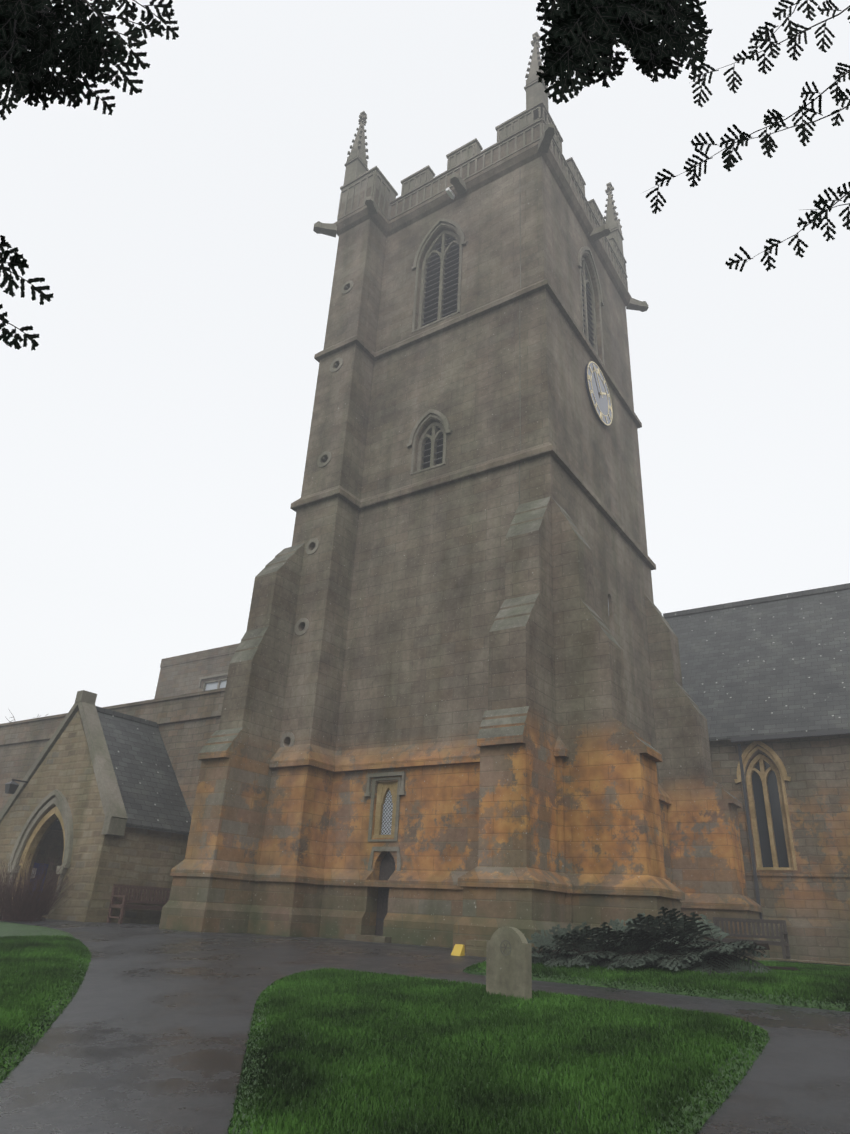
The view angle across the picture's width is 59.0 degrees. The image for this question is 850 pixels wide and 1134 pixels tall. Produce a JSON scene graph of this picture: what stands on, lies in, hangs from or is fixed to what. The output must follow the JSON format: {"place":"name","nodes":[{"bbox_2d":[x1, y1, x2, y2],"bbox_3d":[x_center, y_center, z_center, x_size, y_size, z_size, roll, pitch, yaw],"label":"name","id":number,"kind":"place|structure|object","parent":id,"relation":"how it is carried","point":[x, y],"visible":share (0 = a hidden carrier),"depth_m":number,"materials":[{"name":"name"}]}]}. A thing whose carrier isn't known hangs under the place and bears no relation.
{"place":"outdoors","nodes":[
{"label":"outdoors","id":0,"kind":"place"},
{"bbox_2d":[0,922,88,1080],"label":"lawn","id":1,"kind":"structure","parent":0,"point":[10,929],"depth_m":14.64,"materials":[{"name":"green plant"}]},
{"bbox_2d":[0,0,712,350],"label":"foliage","id":2,"kind":"object","parent":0,"point":[40,90],"depth_m":6.56,"materials":[{"name":"plant"}]},
{"bbox_2d":[0,917,849,1133],"bbox_3d":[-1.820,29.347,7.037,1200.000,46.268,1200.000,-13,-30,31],"label":"ground","id":3,"kind":"structure","parent":0,"point":[148,1032],"depth_m":6.83,"materials":[{"name":"grey asphalt"}]},
{"bbox_2d":[0,852,87,921],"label":"bush","id":4,"kind":"object","parent":3,"relation":"on","point":[24,910],"visible":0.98,"depth_m":18.63,"materials":[{"name":"plant"}]},
{"bbox_2d":[0,711,188,923],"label":"porch walls","id":5,"kind":"structure","parent":3,"relation":"on","point":[141,857],"depth_m":20.90,"materials":[{"name":"beige stone"}]},
{"bbox_2d":[5,779,27,793],"bbox_3d":[-12.295,6.624,22.579,0.320,0.420,0.610,-13,-30,31],"label":"porch lantern","id":6,"kind":"object","parent":5,"relation":"attached to","point":[11,787],"visible":1,"depth_m":22.39,"materials":[{"name":"grey metal"}]},
{"bbox_2d":[12,806,64,905],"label":"porch arch","id":7,"kind":"structure","parent":5,"relation":"in","point":[47,820],"depth_m":21.73,"materials":[{"name":"beige stone"}]},
{"bbox_2d":[28,863,48,898],"bbox_3d":[-12.038,9.563,22.789,0.040,1.100,1.000,-13,-30,31],"label":"porch notice board","id":8,"kind":"object","parent":5,"relation":"attached to","point":[42,865],"visible":0.21,"depth_m":23.10,"materials":[{"name":"grey"}]},
{"bbox_2d":[7,789,72,895],"bbox_3d":[-10.725,8.033,21.194,2.890,3.360,0.370,-13,-30,31],"label":"arch moulding","id":9,"kind":"object","parent":5,"relation":"attached to","point":[59,801],"visible":0.83,"depth_m":21.57,"materials":[{"name":"grey stone"}]},
{"bbox_2d":[0,690,127,835],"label":"gable coping","id":10,"kind":"object","parent":5,"relation":"on","point":[115,820],"visible":0.75,"depth_m":21.80,"materials":[{"name":"grey stone"}]},
{"bbox_2d":[50,706,191,834],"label":"porch roof","id":11,"kind":"structure","parent":5,"relation":"on","point":[150,791],"depth_m":22.59,"materials":[{"name":"grey stone"}]},
{"bbox_2d":[0,688,224,817],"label":"aisle","id":12,"kind":"object","parent":3,"relation":"on","point":[188,723],"visible":0.04,"depth_m":24.82,"materials":[{"name":"stone"}]},
{"bbox_2d":[154,643,239,698],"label":"upper wall","id":13,"kind":"structure","parent":12,"relation":"on","point":[181,674],"depth_m":36.50,"materials":[{"name":"stone"}]},
{"bbox_2d":[198,672,227,690],"bbox_3d":[-9.679,5.692,35.047,2.490,1.340,0.290,-13,-30,31],"label":"window frame","id":14,"kind":"object","parent":13,"relation":"attached to","point":[212,681],"visible":0.35,"depth_m":35.39,"materials":[{"name":"grey stone"}]},
{"bbox_2d":[205,680,226,690],"bbox_3d":[-9.643,5.801,35.065,1.950,1.000,0.020,-13,-30,31],"label":"clerestory glass","id":15,"kind":"object","parent":14,"relation":"in","point":[211,686],"depth_m":35.37,"materials":[{"name":"grey glass"}]},
{"bbox_2d":[106,884,170,923],"bbox_3d":[-7.455,9.057,20.106,0.630,0.920,1.890,-13,-30,31],"label":"porch bench","id":16,"kind":"object","parent":3,"relation":"on","point":[115,895],"visible":0.81,"depth_m":20.00,"materials":[{"name":"brown wood"}]},
{"bbox_2d":[159,543,304,932],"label":"buttress","id":17,"kind":"structure","parent":3,"relation":"on","point":[213,872],"depth_m":18.46,"materials":[{"name":"stone"}]},
{"bbox_2d":[345,934,391,942],"bbox_3d":[-1.182,8.365,16.560,1.100,0.420,0.550,-13,-30,31],"label":"doorstep","id":18,"kind":"object","parent":3,"relation":"on","point":[369,938],"visible":0.21,"depth_m":16.38,"materials":[{"name":"grey stone"}]},
{"bbox_2d":[0,934,849,1133],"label":"grass","id":19,"kind":"structure","parent":3,"relation":"on","point":[31,959],"depth_m":6.17,"materials":[{"name":"green plant"}]},
{"bbox_2d":[451,944,464,955],"bbox_3d":[0.556,6.481,12.702,0.180,0.170,0.160,-13,-30,31],"label":"yellow sign","id":20,"kind":"object","parent":3,"relation":"on","point":[458,949],"visible":0.93,"depth_m":12.68,"materials":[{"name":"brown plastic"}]},
{"bbox_2d":[247,121,682,947],"bbox_3d":[1.905,-1.329,24.526,9.000,25.600,10.000,-13,-30,31],"label":"tower shaft","id":21,"kind":"object","parent":3,"relation":"on","point":[401,595],"visible":0.73,"depth_m":21.32,"materials":[{"name":"grey stone"}]},
{"bbox_2d":[313,221,336,237],"bbox_3d":[-3.720,-12.633,28.011,0.850,0.340,0.340,7,-25,-9],"label":"gargoyle","id":22,"kind":"object","parent":21,"relation":"attached to","point":[329,229],"visible":0.91,"depth_m":27.90,"materials":[{"name":"stone"}]},
{"bbox_2d":[343,111,368,184],"bbox_3d":[-2.688,-16.119,29.818,0.686,5.780,0.686,-13,-30,31],"label":"pinnacle","id":23,"kind":"object","parent":21,"relation":"on","point":[355,164],"visible":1,"depth_m":29.63,"materials":[{"name":"stone"}]},
{"bbox_2d":[365,196,377,214],"bbox_3d":[-1.938,-13.030,26.945,0.340,0.340,0.600,-2,-26,12],"label":"gargoyle","id":24,"kind":"object","parent":21,"relation":"attached to","point":[371,205],"visible":1,"depth_m":26.87,"materials":[{"name":"stone"}]},
{"bbox_2d":[375,852,394,935],"bbox_3d":[-0.837,7.646,17.384,0.620,2.051,0.046,-13,-30,31],"label":"door","id":25,"kind":"structure","parent":21,"relation":"in","point":[387,867],"depth_m":17.48,"materials":[{"name":"grey wood"}]},
{"bbox_2d":[373,782,397,837],"bbox_3d":[-0.901,5.877,18.157,0.660,1.300,0.180,-13,-30,31],"label":"window frame","id":26,"kind":"object","parent":21,"relation":"attached to","point":[383,788],"visible":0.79,"depth_m":18.20,"materials":[{"name":"beige stone"}]},
{"bbox_2d":[423,237,458,468],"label":"dark tower openings","id":27,"kind":"object","parent":21,"relation":"in","point":[428,452],"visible":0.1,"depth_m":25.55,"materials":[{"name":"grey wood"}]},
{"bbox_2d":[280,218,604,870],"bbox_3d":[1.404,-2.284,22.328,9.541,21.387,2.180,5,-25,-4],"label":"window surround","id":28,"kind":"object","parent":21,"relation":"attached to","point":[433,427],"visible":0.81,"depth_m":24.72,"materials":[{"name":"grey stone"}]},
{"bbox_2d":[446,187,454,198],"bbox_3d":[0.887,-13.018,26.109,0.130,0.200,0.420,-13,-30,31],"label":"cctv camera","id":29,"kind":"object","parent":21,"relation":"attached to","point":[450,193],"visible":1,"depth_m":26.03,"materials":[{"name":"white paint"}]},
{"bbox_2d":[450,173,466,195],"bbox_3d":[1.143,-13.305,25.983,0.340,0.340,0.700,-13,-30,31],"label":"gargoyle","id":30,"kind":"object","parent":21,"relation":"attached to","point":[457,181],"visible":0.94,"depth_m":25.89,"materials":[{"name":"stone"}]},
{"bbox_2d":[337,101,627,289],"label":"parapet","id":31,"kind":"structure","parent":21,"relation":"on","point":[620,260],"depth_m":27.41,"materials":[{"name":"grey stone"}]},
{"bbox_2d":[341,104,624,269],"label":"battlements","id":32,"kind":"object","parent":21,"relation":"on","point":[430,175],"visible":0.15,"depth_m":28.00,"materials":[{"name":"grey stone"}]},
{"bbox_2d":[381,237,594,859],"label":"window openings","id":33,"kind":"object","parent":21,"relation":"in","point":[589,312],"visible":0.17,"depth_m":25.61,"materials":[{"name":"grey glass"}]},
{"bbox_2d":[381,601,608,834],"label":"tower leaded lights","id":34,"kind":"object","parent":21,"relation":"in","point":[390,812],"visible":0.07,"depth_m":18.15},
{"bbox_2d":[453,496,569,952],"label":"buttress","id":35,"kind":"structure","parent":21,"relation":"attached to","point":[514,879],"depth_m":15.28,"materials":[{"name":"stone"}]},
{"bbox_2d":[519,189,520,504],"bbox_3d":[2.667,-4.778,21.056,0.025,19.000,0.112,-13,-30,31],"label":"lightning conductor","id":36,"kind":"object","parent":21,"relation":"attached to","point":[519,343],"visible":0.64,"depth_m":21.87,"materials":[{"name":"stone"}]},
{"bbox_2d":[524,32,549,111],"bbox_3d":[3.985,-17.181,26.735,0.686,5.780,0.686,-13,-30,31],"label":"pinnacle","id":37,"kind":"object","parent":21,"relation":"on","point":[534,88],"visible":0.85,"depth_m":26.45,"materials":[{"name":"stone"}]},
{"bbox_2d":[538,124,554,152],"bbox_3d":[3.951,-13.930,24.304,0.340,0.340,0.850,7,-25,-9],"label":"gargoyle","id":38,"kind":"object","parent":21,"relation":"attached to","point":[544,142],"visible":0.97,"depth_m":24.23,"materials":[{"name":"stone"}]},
{"bbox_2d":[585,363,611,425],"bbox_3d":[5.662,-5.637,24.452,0.090,2.100,2.100,-13,-30,31],"label":"clock face","id":39,"kind":"object","parent":21,"relation":"attached to","point":[602,404],"visible":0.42,"depth_m":24.26,"materials":[{"name":"white"}]},
{"bbox_2d":[587,361,612,425],"bbox_3d":[5.718,-5.650,24.417,0.055,2.140,2.140,-13,-30,31],"label":"clock gilding","id":40,"kind":"object","parent":39,"relation":"attached to","point":[601,393],"visible":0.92,"depth_m":24.38,"materials":[{"name":"gold metal"}]},
{"bbox_2d":[590,223,610,241],"bbox_3d":[6.432,-12.293,27.522,0.700,0.340,0.340,-13,-30,31],"label":"gargoyle","id":41,"kind":"object","parent":21,"relation":"attached to","point":[598,233],"visible":0.97,"depth_m":27.43,"materials":[{"name":"stone"}]},
{"bbox_2d":[604,182,623,255],"bbox_3d":[8.056,-14.409,32.203,0.686,5.780,0.686,-13,-30,31],"label":"pinnacle","id":42,"kind":"object","parent":21,"relation":"on","point":[612,220],"visible":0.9,"depth_m":32.20,"materials":[{"name":"stone"}]},
{"bbox_2d":[626,298,648,311],"bbox_3d":[8.686,-10.705,30.665,0.850,0.340,0.340,7,-25,-9],"label":"gargoyle","id":43,"kind":"object","parent":21,"relation":"attached to","point":[637,305],"visible":0.91,"depth_m":30.55,"materials":[{"name":"stone"}]},
{"bbox_2d":[645,595,769,957],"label":"buttress","id":44,"kind":"structure","parent":21,"relation":"attached to","point":[708,873],"depth_m":20.99,"materials":[{"name":"stone"}]},
{"bbox_2d":[466,940,486,956],"bbox_3d":[1.213,6.564,12.663,0.900,0.440,0.550,-13,-30,31],"label":"stone block","id":45,"kind":"object","parent":3,"relation":"on","point":[477,948],"depth_m":12.63,"materials":[{"name":"beige stone"}]},
{"bbox_2d":[486,927,531,999],"bbox_3d":[0.937,4.654,8.420,0.580,1.116,0.100,-21,-34,42],"label":"gravestone","id":46,"kind":"object","parent":3,"relation":"on","point":[510,974],"visible":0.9,"depth_m":8.44,"materials":[{"name":"stone"}]},
{"bbox_2d":[500,940,510,955],"bbox_3d":[0.916,4.327,8.531,0.166,0.166,0.006,-21,-34,42],"label":"gravestone carving","id":47,"kind":"object","parent":46,"relation":"attached to","point":[505,947],"visible":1,"depth_m":8.53},
{"bbox_2d":[551,497,684,944],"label":"buttress","id":48,"kind":"structure","parent":3,"relation":"on","point":[614,857],"depth_m":15.60,"materials":[{"name":"stone"}]},
{"bbox_2d":[709,917,790,958],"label":"bench","id":49,"kind":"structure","parent":3,"relation":"on","point":[782,943],"depth_m":18.49,"materials":[{"name":"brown wood"}]},
{"bbox_2d":[709,734,849,962],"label":"chancel walls","id":50,"kind":"structure","parent":3,"relation":"on","point":[808,900],"depth_m":20.41,"materials":[{"name":"beige stone"}]},
{"bbox_2d":[663,583,849,740],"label":"roof","id":51,"kind":"structure","parent":50,"relation":"on","point":[775,664],"depth_m":24.53,"materials":[{"name":"grey tile"}]},
{"bbox_2d":[734,741,796,869],"bbox_3d":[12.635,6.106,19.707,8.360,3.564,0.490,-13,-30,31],"label":"window frame","id":52,"kind":"object","parent":50,"relation":"in","point":[761,759],"visible":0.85,"depth_m":21.45,"materials":[{"name":"beige stone"}]},
{"bbox_2d":[752,753,788,867],"bbox_3d":[12.723,6.316,19.770,7.800,3.243,0.020,-13,-30,31],"label":"window glass","id":53,"kind":"object","parent":50,"relation":"in","point":[778,828],"visible":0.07,"depth_m":21.45,"materials":[{"name":"grey glass"}]},
{"bbox_2d":[731,729,849,918],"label":"gutter and downpipe","id":54,"kind":"object","parent":50,"relation":"attached to","point":[793,735],"visible":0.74,"depth_m":21.27,"materials":[{"name":"grey metal"}]},
{"bbox_2d":[765,966,798,970],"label":"grave slab","id":55,"kind":"structure","parent":3,"relation":"on","point":[781,968],"depth_m":10.86,"materials":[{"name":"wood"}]},
{"bbox_2d":[741,956,849,964],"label":"gravel kerb","id":56,"kind":"structure","parent":3,"relation":"on","point":[758,958],"depth_m":16.81,"materials":[{"name":"stone"}]},
{"bbox_2d":[0,0,849,723],"label":"sky","id":57,"kind":"structure","parent":0,"point":[155,432],"materials":[{"name":"white"}]},
{"bbox_2d":[464,960,849,1011],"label":"edging","id":58,"kind":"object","parent":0,"point":[808,1004],"depth_m":9.16,"materials":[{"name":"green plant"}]},
{"bbox_2d":[526,907,775,976],"bbox_3d":[3.152,5.560,10.806,2.470,1.251,3.827,-44,-52,57],"label":"shrub","id":59,"kind":"object","parent":58,"relation":"on","point":[628,926],"depth_m":10.76,"materials":[{"name":"green plant"}]},
{"bbox_2d":[646,0,849,271],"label":"branches","id":60,"kind":"object","parent":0,"point":[724,154],"depth_m":7.31,"materials":[{"name":"black plant"}]}
]}

